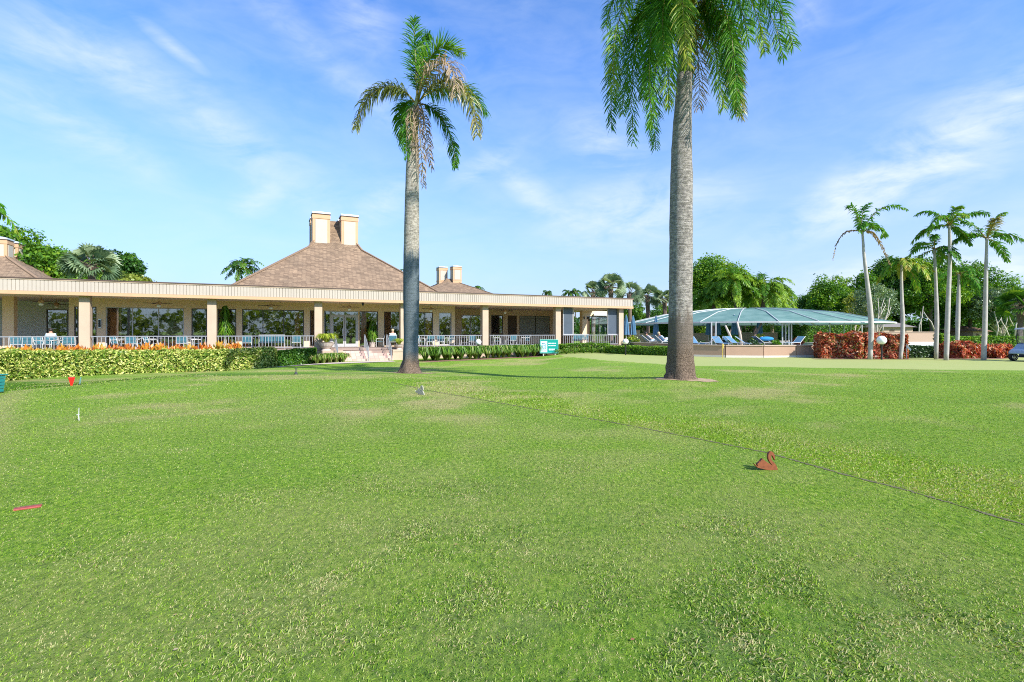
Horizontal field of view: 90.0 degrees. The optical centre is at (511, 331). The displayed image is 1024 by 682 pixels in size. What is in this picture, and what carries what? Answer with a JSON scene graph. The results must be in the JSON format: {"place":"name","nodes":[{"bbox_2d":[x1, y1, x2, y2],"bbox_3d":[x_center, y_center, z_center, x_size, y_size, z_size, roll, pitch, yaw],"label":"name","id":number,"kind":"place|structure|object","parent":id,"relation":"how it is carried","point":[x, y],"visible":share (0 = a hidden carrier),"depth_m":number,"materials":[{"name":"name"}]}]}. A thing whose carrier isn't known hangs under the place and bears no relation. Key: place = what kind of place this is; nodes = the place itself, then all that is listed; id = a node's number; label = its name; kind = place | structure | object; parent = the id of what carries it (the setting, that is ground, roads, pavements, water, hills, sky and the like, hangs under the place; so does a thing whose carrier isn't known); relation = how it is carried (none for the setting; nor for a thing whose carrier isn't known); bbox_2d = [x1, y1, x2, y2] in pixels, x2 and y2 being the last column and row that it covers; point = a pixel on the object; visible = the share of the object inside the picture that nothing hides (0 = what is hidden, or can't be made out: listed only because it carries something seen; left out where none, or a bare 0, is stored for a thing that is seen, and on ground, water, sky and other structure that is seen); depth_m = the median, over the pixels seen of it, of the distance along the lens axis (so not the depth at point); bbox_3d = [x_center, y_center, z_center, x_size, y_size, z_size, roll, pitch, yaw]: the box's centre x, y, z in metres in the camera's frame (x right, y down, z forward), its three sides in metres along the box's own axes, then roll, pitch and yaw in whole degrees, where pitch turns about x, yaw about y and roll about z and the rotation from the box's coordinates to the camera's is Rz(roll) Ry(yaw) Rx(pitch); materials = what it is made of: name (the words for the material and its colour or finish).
{"place":"outdoors","nodes":[
{"label":"outdoors","id":0,"kind":"place"},
{"bbox_2d":[278,361,395,366],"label":"path","id":1,"kind":"structure","parent":0,"point":[345,362],"depth_m":32.40,"materials":[{"name":"concrete"}]},
{"bbox_2d":[0,341,1023,681],"bbox_3d":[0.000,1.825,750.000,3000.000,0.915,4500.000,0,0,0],"label":"lawn","id":2,"kind":"structure","parent":0,"point":[572,365],"depth_m":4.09,"materials":[{"name":"green plant"}]},
{"bbox_2d":[0,374,7,391],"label":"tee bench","id":3,"kind":"object","parent":2,"relation":"on","point":[2,379],"visible":0.99,"depth_m":12.74,"materials":[{"name":"teal plastic"}]},
{"bbox_2d":[0,203,21,239],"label":"palm tree","id":4,"kind":"object","parent":2,"relation":"on","point":[3,215],"visible":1,"depth_m":20.29,"materials":[{"name":"green plant"}]},
{"bbox_2d":[13,503,41,510],"bbox_3d":[-4.117,1.491,4.353,0.177,0.018,0.063,0,0,-34],"label":"ground plaque","id":5,"kind":"object","parent":2,"relation":"on","point":[27,507],"visible":1,"depth_m":4.35,"materials":[{"name":"plastic"}]},
{"bbox_2d":[0,222,67,275],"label":"broadleaf tree","id":6,"kind":"object","parent":2,"relation":"on","point":[28,247],"visible":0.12,"depth_m":56.69,"materials":[{"name":"green plant"}]},
{"bbox_2d":[32,243,102,279],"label":"broadleaf tree","id":7,"kind":"object","parent":2,"relation":"on","point":[51,270],"visible":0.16,"depth_m":57.77,"materials":[{"name":"green plant"}]},
{"bbox_2d":[55,242,124,279],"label":"fan palm","id":8,"kind":"object","parent":2,"relation":"on","point":[71,264],"visible":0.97,"depth_m":45.42,"materials":[{"name":"green plant"}]},
{"bbox_2d":[84,249,147,276],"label":"broadleaf tree","id":9,"kind":"object","parent":2,"relation":"on","point":[131,263],"visible":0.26,"depth_m":65.92,"materials":[{"name":"green plant"}]},
{"bbox_2d":[115,271,156,281],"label":"broadleaf tree","id":10,"kind":"object","parent":2,"relation":"on","point":[132,277],"visible":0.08,"depth_m":59.02,"materials":[{"name":"green plant"}]},
{"bbox_2d":[0,346,276,381],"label":"variegated hedge","id":11,"kind":"object","parent":2,"relation":"on","point":[16,364],"visible":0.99,"depth_m":26.29,"materials":[{"name":"green plant"}]},
{"bbox_2d":[136,341,153,350],"bbox_3d":[-20.881,1.390,29.166,1.722,1.712,1.451,0,0,0],"label":"croton","id":12,"kind":"object","parent":2,"relation":"on","point":[145,346],"visible":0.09,"depth_m":29.07,"materials":[{"name":"orange plant"}]},
{"bbox_2d":[220,257,263,281],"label":"palm tree","id":13,"kind":"object","parent":2,"relation":"on","point":[243,263],"visible":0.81,"depth_m":61.67,"materials":[{"name":"green plant"}]},
{"bbox_2d":[271,347,316,366],"bbox_3d":[-13.701,1.612,32.235,2.704,1.314,1.322,0,0,-23],"label":"green hedge","id":14,"kind":"object","parent":2,"relation":"on","point":[293,356],"visible":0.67,"depth_m":31.82,"materials":[{"name":"green plant"}]},
{"bbox_2d":[0,211,633,358],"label":"clubhouse","id":15,"kind":"structure","parent":2,"relation":"on","point":[323,277],"depth_m":39.49,"materials":[{"name":"paint"}]},
{"bbox_2d":[0,336,77,348],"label":"porch railing","id":16,"kind":"object","parent":15,"relation":"attached to","point":[40,339],"visible":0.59,"depth_m":28.69,"materials":[{"name":"metal"}]},
{"bbox_2d":[32,337,51,348],"bbox_3d":[-26.946,0.683,29.362,0.643,0.888,0.578,0,0,5],"label":"patio chair","id":17,"kind":"object","parent":15,"relation":"on","point":[42,341],"visible":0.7,"depth_m":29.37,"materials":[{"name":"white paint"}]},
{"bbox_2d":[74,306,77,345],"bbox_3d":[-26.988,-0.258,31.737,0.195,2.645,0.070,0,0,-25],"label":"window","id":18,"kind":"structure","parent":15,"relation":"in","point":[74,306],"depth_m":31.69,"materials":[{"name":"brown metal"}]},
{"bbox_2d":[106,307,183,347],"bbox_3d":[-23.761,-0.258,33.252,4.198,2.645,0.070,0,0,-25],"label":"window","id":19,"kind":"structure","parent":15,"relation":"in","point":[106,307],"depth_m":33.09,"materials":[{"name":"black glass"}]},
{"bbox_2d":[91,336,206,348],"bbox_3d":[-21.761,0.642,30.899,5.815,0.805,0.070,0,0,-25],"label":"porch railing","id":20,"kind":"object","parent":15,"relation":"attached to","point":[145,339],"visible":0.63,"depth_m":30.76,"materials":[{"name":"metal"}]},
{"bbox_2d":[217,305,233,345],"bbox_3d":[-18.989,-0.309,33.854,1.373,2.869,1.319,0,0,0],"label":"potted plant","id":21,"kind":"object","parent":15,"relation":"on","point":[225,313],"visible":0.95,"depth_m":33.71,"materials":[{"name":"green plant"}]},
{"bbox_2d":[216,335,313,347],"bbox_3d":[-16.067,0.642,33.573,5.749,0.805,0.070,0,0,-25],"label":"porch railing","id":22,"kind":"object","parent":15,"relation":"attached to","point":[268,341],"visible":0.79,"depth_m":33.79,"materials":[{"name":"paint"}]},
{"bbox_2d":[259,335,283,342],"bbox_3d":[-16.117,0.657,34.384,1.600,0.942,0.678,0,0,-25],"label":"glider bench","id":23,"kind":"object","parent":15,"relation":"on","point":[271,338],"visible":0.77,"depth_m":34.23,"materials":[{"name":"blue fabric"}]},
{"bbox_2d":[242,309,303,346],"bbox_3d":[-16.958,-0.258,36.447,3.982,2.645,0.070,0,0,-25],"label":"window","id":24,"kind":"structure","parent":15,"relation":"in","point":[242,309],"depth_m":36.49,"materials":[{"name":"brown metal"}]},
{"bbox_2d":[332,316,343,346],"bbox_3d":[-12.981,-0.050,38.255,0.891,2.330,0.137,0,0,-25],"label":"door","id":25,"kind":"structure","parent":15,"relation":"in","point":[339,345],"depth_m":38.32,"materials":[{"name":"white glass"}]},
{"bbox_2d":[345,316,356,346],"bbox_3d":[-12.172,-0.050,38.678,0.891,2.330,0.060,0,0,-25],"label":"door","id":26,"kind":"structure","parent":15,"relation":"in","point":[346,345],"depth_m":38.65,"materials":[{"name":"white metal"}]},
{"bbox_2d":[359,311,377,346],"bbox_3d":[-10.987,-0.228,39.251,1.395,2.705,0.070,0,0,-25],"label":"window","id":27,"kind":"structure","parent":15,"relation":"in","point":[359,311],"depth_m":39.11,"materials":[{"name":"brown metal"}]},
{"bbox_2d":[367,320,377,346],"bbox_3d":[-10.514,0.116,38.576,1.160,2.018,1.198,0,0,0],"label":"potted plant","id":28,"kind":"object","parent":15,"relation":"on","point":[372,335],"visible":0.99,"depth_m":38.43,"materials":[{"name":"green plant"}]},
{"bbox_2d":[418,335,481,345],"bbox_3d":[-5.009,0.642,38.766,5.861,0.805,0.070,0,0,-25],"label":"porch railing","id":29,"kind":"object","parent":15,"relation":"attached to","point":[449,340],"visible":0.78,"depth_m":38.87,"materials":[{"name":"paint"}]},
{"bbox_2d":[430,265,489,292],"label":"roofed pavilion","id":30,"kind":"structure","parent":15,"relation":"attached to","point":[453,283],"depth_m":86.81,"materials":[{"name":"beige paint"}]},
{"bbox_2d":[508,315,516,343],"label":"door","id":31,"kind":"structure","parent":15,"relation":"in","point":[512,320],"depth_m":49.92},
{"bbox_2d":[489,335,544,344],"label":"porch railing","id":32,"kind":"object","parent":15,"relation":"attached to","point":[512,338],"visible":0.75,"depth_m":41.15,"materials":[{"name":"paint"}]},
{"bbox_2d":[563,335,617,343],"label":"porch railing","id":33,"kind":"object","parent":15,"relation":"attached to","point":[588,339],"visible":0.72,"depth_m":44.11,"materials":[{"name":"paint"}]},
{"bbox_2d":[321,349,402,361],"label":"entrance steps","id":34,"kind":"structure","parent":2,"relation":"on","point":[378,355],"depth_m":35.31,"materials":[{"name":"brick"}]},
{"bbox_2d":[314,333,338,350],"bbox_3d":[-12.467,0.665,34.379,1.781,1.146,1.824,0,0,0],"label":"potted plant","id":35,"kind":"object","parent":34,"relation":"on","point":[326,345],"visible":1,"depth_m":34.10,"materials":[{"name":"green plant"}]},
{"bbox_2d":[351,15,491,373],"bbox_3d":[-3.606,-5.506,20.690,5.591,14.565,3.664,0,0,0],"label":"royal palm","id":36,"kind":"object","parent":2,"relation":"on","point":[409,111],"visible":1,"depth_m":20.53,"materials":[{"name":"green plant"}]},
{"bbox_2d":[423,354,553,361],"bbox_3d":[-1.313,1.864,38.004,12.216,0.210,1.834,0,0,-42],"label":"planting bed","id":37,"kind":"object","parent":2,"relation":"on","point":[484,358],"visible":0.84,"depth_m":37.61,"materials":[{"name":"brown soil"}]},
{"bbox_2d":[418,346,433,360],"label":"border lily","id":38,"kind":"object","parent":37,"relation":"on","point":[423,351],"visible":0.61,"depth_m":34.36,"materials":[{"name":"green plant"}]},
{"bbox_2d":[428,346,446,360],"bbox_3d":[-5.066,1.475,34.790,1.765,0.992,1.810,0,0,0],"label":"border lily","id":39,"kind":"object","parent":37,"relation":"on","point":[439,351],"visible":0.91,"depth_m":34.44,"materials":[{"name":"green plant"}]},
{"bbox_2d":[441,346,460,359],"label":"border lily","id":40,"kind":"object","parent":37,"relation":"on","point":[451,350],"visible":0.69,"depth_m":35.14,"materials":[{"name":"green plant"}]},
{"bbox_2d":[454,346,471,359],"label":"border lily","id":41,"kind":"object","parent":37,"relation":"on","point":[462,350],"visible":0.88,"depth_m":35.94,"materials":[{"name":"green plant"}]},
{"bbox_2d":[468,346,485,358],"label":"border lily","id":42,"kind":"object","parent":37,"relation":"on","point":[475,353],"visible":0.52,"depth_m":36.81,"materials":[{"name":"green plant"}]},
{"bbox_2d":[481,345,495,357],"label":"border lily","id":43,"kind":"object","parent":37,"relation":"on","point":[488,349],"visible":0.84,"depth_m":37.62,"materials":[{"name":"green plant"}]},
{"bbox_2d":[513,345,531,356],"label":"border lily","id":44,"kind":"object","parent":37,"relation":"on","point":[524,348],"visible":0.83,"depth_m":39.10,"materials":[{"name":"green plant"}]},
{"bbox_2d":[540,339,557,355],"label":"lawn sign","id":45,"kind":"object","parent":37,"relation":"on","point":[549,346],"visible":0.96,"depth_m":40.18,"materials":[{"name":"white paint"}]},
{"bbox_2d":[558,342,609,353],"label":"boxwood hedge","id":46,"kind":"object","parent":2,"relation":"on","point":[586,345],"visible":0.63,"depth_m":41.23,"materials":[{"name":"green plant"}]},
{"bbox_2d":[580,280,605,341],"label":"fan palm","id":47,"kind":"object","parent":2,"relation":"on","point":[591,285],"visible":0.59,"depth_m":65.76,"materials":[{"name":"green plant"}]},
{"bbox_2d":[594,272,627,342],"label":"fan palm","id":48,"kind":"object","parent":2,"relation":"on","point":[602,287],"visible":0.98,"depth_m":61.44,"materials":[{"name":"green plant"}]},
{"bbox_2d":[590,309,638,342],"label":"broadleaf tree","id":49,"kind":"object","parent":2,"relation":"on","point":[603,324],"visible":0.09,"depth_m":69.64,"materials":[{"name":"green plant"}]},
{"bbox_2d":[614,280,645,336],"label":"fan palm","id":50,"kind":"object","parent":2,"relation":"on","point":[637,294],"visible":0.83,"depth_m":65.54,"materials":[{"name":"green plant"}]},
{"bbox_2d":[604,345,667,355],"bbox_3d":[9.197,1.320,37.374,1.256,0.795,5.438,0,0,-44],"label":"boxwood hedge","id":51,"kind":"object","parent":2,"relation":"on","point":[658,350],"visible":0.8,"depth_m":36.98,"materials":[{"name":"green plant"}]},
{"bbox_2d":[626,303,668,338],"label":"broadleaf tree","id":52,"kind":"object","parent":2,"relation":"on","point":[640,309],"visible":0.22,"depth_m":72.37,"materials":[{"name":"green plant"}]},
{"bbox_2d":[634,283,663,332],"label":"fan palm","id":53,"kind":"object","parent":2,"relation":"on","point":[648,298],"visible":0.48,"depth_m":67.71,"materials":[{"name":"green plant"}]},
{"bbox_2d":[651,290,668,314],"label":"fan palm","id":54,"kind":"object","parent":2,"relation":"on","point":[661,293],"visible":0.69,"depth_m":65.77,"materials":[{"name":"green plant"}]},
{"bbox_2d":[656,377,718,381],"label":"bare soil","id":55,"kind":"structure","parent":2,"relation":"on","point":[704,380],"depth_m":14.74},
{"bbox_2d":[599,0,801,379],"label":"royal palm","id":56,"kind":"object","parent":2,"relation":"on","point":[662,24],"visible":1,"depth_m":14.82,"materials":[{"name":"green plant"}]},
{"bbox_2d":[692,293,708,332],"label":"broadleaf tree","id":57,"kind":"object","parent":2,"relation":"on","point":[699,329],"visible":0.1,"depth_m":74.25,"materials":[{"name":"green plant"}]},
{"bbox_2d":[391,382,1023,524],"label":"turf edge","id":58,"kind":"object","parent":2,"relation":"on","point":[990,514],"visible":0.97,"depth_m":5.65,"materials":[{"name":"soil"}]},
{"bbox_2d":[668,252,756,308],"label":"broadleaf tree","id":59,"kind":"object","parent":2,"relation":"on","point":[704,271],"visible":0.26,"depth_m":81.50,"materials":[{"name":"green plant"}]},
{"bbox_2d":[692,286,738,340],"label":"palm tree","id":60,"kind":"object","parent":2,"relation":"on","point":[719,303],"visible":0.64,"depth_m":66.75,"materials":[{"name":"green plant"}]},
{"bbox_2d":[628,342,813,357],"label":"pool wall","id":61,"kind":"structure","parent":2,"relation":"on","point":[747,351],"depth_m":33.14,"materials":[{"name":"ceramic"}]},
{"bbox_2d":[702,266,762,330],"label":"palm tree","id":62,"kind":"object","parent":2,"relation":"on","point":[734,281],"visible":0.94,"depth_m":64.53,"materials":[{"name":"green plant"}]},
{"bbox_2d":[720,298,778,336],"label":"broadleaf tree","id":63,"kind":"object","parent":2,"relation":"on","point":[749,329],"visible":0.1,"depth_m":87.68,"materials":[{"name":"green plant"}]},
{"bbox_2d":[731,271,797,331],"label":"palm tree","id":64,"kind":"object","parent":2,"relation":"on","point":[770,289],"visible":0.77,"depth_m":64.37,"materials":[{"name":"green plant"}]},
{"bbox_2d":[753,451,777,469],"bbox_3d":[2.745,1.428,5.558,0.283,0.264,0.028,0,0,-8],"label":"swan marker","id":65,"kind":"object","parent":2,"relation":"on","point":[761,463],"visible":0.89,"depth_m":5.55,"materials":[{"name":"plastic"}]},
{"bbox_2d":[574,317,1023,340],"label":"understory","id":66,"kind":"object","parent":2,"relation":"on","point":[991,332],"visible":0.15,"depth_m":90.17,"materials":[{"name":"green plant"}]},
{"bbox_2d":[574,315,1023,330],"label":"distant wood","id":67,"kind":"object","parent":2,"relation":"on","point":[914,319],"visible":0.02,"depth_m":147.27,"materials":[{"name":"green plant"}]},
{"bbox_2d":[791,285,829,309],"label":"broadleaf tree","id":68,"kind":"object","parent":2,"relation":"on","point":[801,304],"visible":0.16,"depth_m":94.90,"materials":[{"name":"green plant"}]},
{"bbox_2d":[803,272,858,326],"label":"broadleaf tree","id":69,"kind":"object","parent":2,"relation":"on","point":[822,292],"visible":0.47,"depth_m":80.78,"materials":[{"name":"green plant"}]},
{"bbox_2d":[841,291,867,330],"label":"broadleaf tree","id":70,"kind":"object","parent":2,"relation":"on","point":[850,299],"visible":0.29,"depth_m":69.66,"materials":[{"name":"green plant"}]},
{"bbox_2d":[812,330,909,358],"bbox_3d":[21.740,0.833,32.130,5.324,1.958,2.158,0,0,0],"label":"croton hedge","id":71,"kind":"object","parent":2,"relation":"on","point":[853,344],"visible":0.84,"depth_m":31.47,"materials":[{"name":"red plant"}]},
{"bbox_2d":[829,269,896,331],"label":"broadleaf tree","id":72,"kind":"object","parent":2,"relation":"on","point":[861,282],"visible":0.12,"depth_m":84.61,"materials":[{"name":"green plant"}]},
{"bbox_2d":[846,281,899,331],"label":"broadleaf tree","id":73,"kind":"object","parent":2,"relation":"on","point":[860,306],"visible":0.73,"depth_m":65.61,"materials":[{"name":"green plant"}]},
{"bbox_2d":[876,336,886,359],"bbox_3d":[21.801,0.984,30.200,0.516,1.508,0.516,0,0,0],"label":"globe lamp","id":74,"kind":"object","parent":2,"relation":"on","point":[881,340],"visible":0.98,"depth_m":30.11,"materials":[{"name":"white glass"}]},
{"bbox_2d":[859,321,914,332],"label":"cottage","id":75,"kind":"structure","parent":2,"relation":"on","point":[893,328],"depth_m":80.00,"materials":[{"name":"white paint"}]},
{"bbox_2d":[862,255,941,322],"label":"broadleaf tree","id":76,"kind":"object","parent":2,"relation":"on","point":[888,282],"visible":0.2,"depth_m":86.22,"materials":[{"name":"green plant"}]},
{"bbox_2d":[875,332,933,345],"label":"tan wall","id":77,"kind":"structure","parent":2,"relation":"on","point":[921,338],"depth_m":37.00,"materials":[{"name":"beige paint"}]},
{"bbox_2d":[908,345,933,357],"bbox_3d":[26.162,1.264,32.898,2.542,0.904,1.093,0,0,-5],"label":"dark hedge","id":78,"kind":"object","parent":2,"relation":"on","point":[920,351],"visible":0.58,"depth_m":32.51,"materials":[{"name":"green plant"}]},
{"bbox_2d":[903,234,961,358],"bbox_3d":[25.262,-2.001,30.716,2.750,7.510,2.867,0,0,26],"label":"palm tree","id":79,"kind":"object","parent":2,"relation":"on","point":[939,255],"visible":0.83,"depth_m":30.73,"materials":[{"name":"green plant"}]},
{"bbox_2d":[892,256,980,331],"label":"broadleaf tree","id":80,"kind":"object","parent":2,"relation":"on","point":[912,296],"visible":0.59,"depth_m":82.10,"materials":[{"name":"green plant"}]},
{"bbox_2d":[910,205,992,359],"bbox_3d":[25.512,-2.841,29.820,3.660,9.197,2.830,0,0,0],"label":"palm tree","id":81,"kind":"object","parent":2,"relation":"on","point":[950,219],"visible":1,"depth_m":29.72,"materials":[{"name":"green plant"}]},
{"bbox_2d":[932,266,988,339],"bbox_3d":[32.315,-1.464,36.995,3.268,6.445,2.985,0,0,32],"label":"palm tree","id":82,"kind":"object","parent":2,"relation":"on","point":[971,271],"visible":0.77,"depth_m":36.90,"materials":[{"name":"green plant"}]},
{"bbox_2d":[942,326,989,335],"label":"cottage","id":83,"kind":"structure","parent":2,"relation":"on","point":[968,331],"depth_m":85.26,"materials":[{"name":"beige paint"}]},
{"bbox_2d":[938,358,1005,358],"bbox_3d":[28.265,1.636,31.329,4.417,0.010,1.043,0,0,-7],"label":"planting bed","id":84,"kind":"object","parent":2,"relation":"on","point":[975,358],"visible":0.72,"depth_m":31.57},
{"bbox_2d":[938,340,1013,358],"bbox_3d":[29.251,1.175,32.336,4.505,1.354,1.896,0,0,-10],"label":"croton bed","id":85,"kind":"object","parent":84,"relation":"on","point":[959,349],"visible":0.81,"depth_m":31.76,"materials":[{"name":"red plant"}]},
{"bbox_2d":[939,259,1023,327],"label":"broadleaf tree","id":86,"kind":"object","parent":2,"relation":"on","point":[994,282],"visible":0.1,"depth_m":82.96,"materials":[{"name":"green plant"}]},
{"bbox_2d":[950,335,1023,347],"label":"boundary hedge","id":87,"kind":"object","parent":2,"relation":"on","point":[998,339],"visible":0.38,"depth_m":50.14,"materials":[{"name":"green plant"}]},
{"bbox_2d":[952,212,1023,359],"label":"palm tree","id":88,"kind":"object","parent":2,"relation":"on","point":[994,234],"visible":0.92,"depth_m":29.56,"materials":[{"name":"green plant"}]},
{"bbox_2d":[961,286,1022,335],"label":"broadleaf tree","id":89,"kind":"object","parent":2,"relation":"on","point":[976,308],"visible":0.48,"depth_m":79.52,"materials":[{"name":"green plant"}]},
{"bbox_2d":[991,286,1023,335],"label":"fan palm","id":90,"kind":"object","parent":2,"relation":"on","point":[1003,302],"visible":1,"depth_m":54.92,"materials":[{"name":"green plant"}]},
{"bbox_2d":[1008,328,1023,360],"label":"golf cart","id":91,"kind":"object","parent":2,"relation":"on","point":[1016,350],"visible":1,"depth_m":28.57,"materials":[{"name":"blue metal"}]},
{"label":"planting bed","id":92,"kind":"structure","parent":2,"relation":"on","visible":0},
{"bbox_2d":[832,202,908,359],"bbox_3d":[21.264,-3.048,30.399,3.548,9.587,2.272,0,0,-18],"label":"palm tree","id":93,"kind":"object","parent":92,"relation":"on","point":[861,227],"visible":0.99,"depth_m":30.42,"materials":[{"name":"green plant"}]},
{"bbox_2d":[876,256,934,358],"bbox_3d":[23.683,-1.378,30.771,2.378,6.271,2.720,0,0,-38],"label":"palm tree","id":94,"kind":"object","parent":92,"relation":"on","point":[905,265],"visible":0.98,"depth_m":30.73,"materials":[{"name":"green plant"}]},
{"bbox_2d":[0,0,1023,324],"label":"sky","id":95,"kind":"structure","parent":0,"point":[191,138],"materials":[{"name":"blue"}]},
{"bbox_2d":[693,333,708,343],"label":"planter","id":96,"kind":"object","parent":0,"point":[701,336],"visible":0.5,"depth_m":50.00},
{"bbox_2d":[659,341,813,344],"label":"pool terrace","id":97,"kind":"structure","parent":0,"point":[805,343],"depth_m":53.12,"materials":[{"name":"beige concrete"}]},
{"bbox_2d":[630,316,635,334],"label":"closed umbrella","id":98,"kind":"object","parent":97,"relation":"on","point":[633,329],"visible":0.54,"depth_m":47.36,"materials":[{"name":"fabric"}]},
{"bbox_2d":[640,333,658,342],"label":"wall","id":99,"kind":"structure","parent":97,"relation":"on","point":[642,340],"depth_m":54.00,"materials":[{"name":"beige paint"}]},
{"bbox_2d":[658,324,667,340],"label":"ficus hedge","id":100,"kind":"object","parent":97,"relation":"on","point":[663,329],"visible":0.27,"depth_m":61.66,"materials":[{"name":"green plant"}]},
{"bbox_2d":[738,332,754,343],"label":"planter","id":101,"kind":"object","parent":97,"relation":"on","point":[746,336],"visible":0.61,"depth_m":52.00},
{"bbox_2d":[628,308,896,344],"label":"pool canopy","id":102,"kind":"object","parent":97,"relation":"on","point":[782,317],"visible":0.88,"depth_m":44.36,"materials":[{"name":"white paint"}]},
{"bbox_2d":[760,332,777,343],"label":"planter","id":103,"kind":"object","parent":97,"relation":"on","point":[774,335],"visible":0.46,"depth_m":50.00,"materials":[{"name":"ceramic"}]},
{"bbox_2d":[790,324,854,341],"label":"ficus hedge","id":104,"kind":"object","parent":97,"relation":"on","point":[808,332],"visible":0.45,"depth_m":60.16,"materials":[{"name":"green plant"}]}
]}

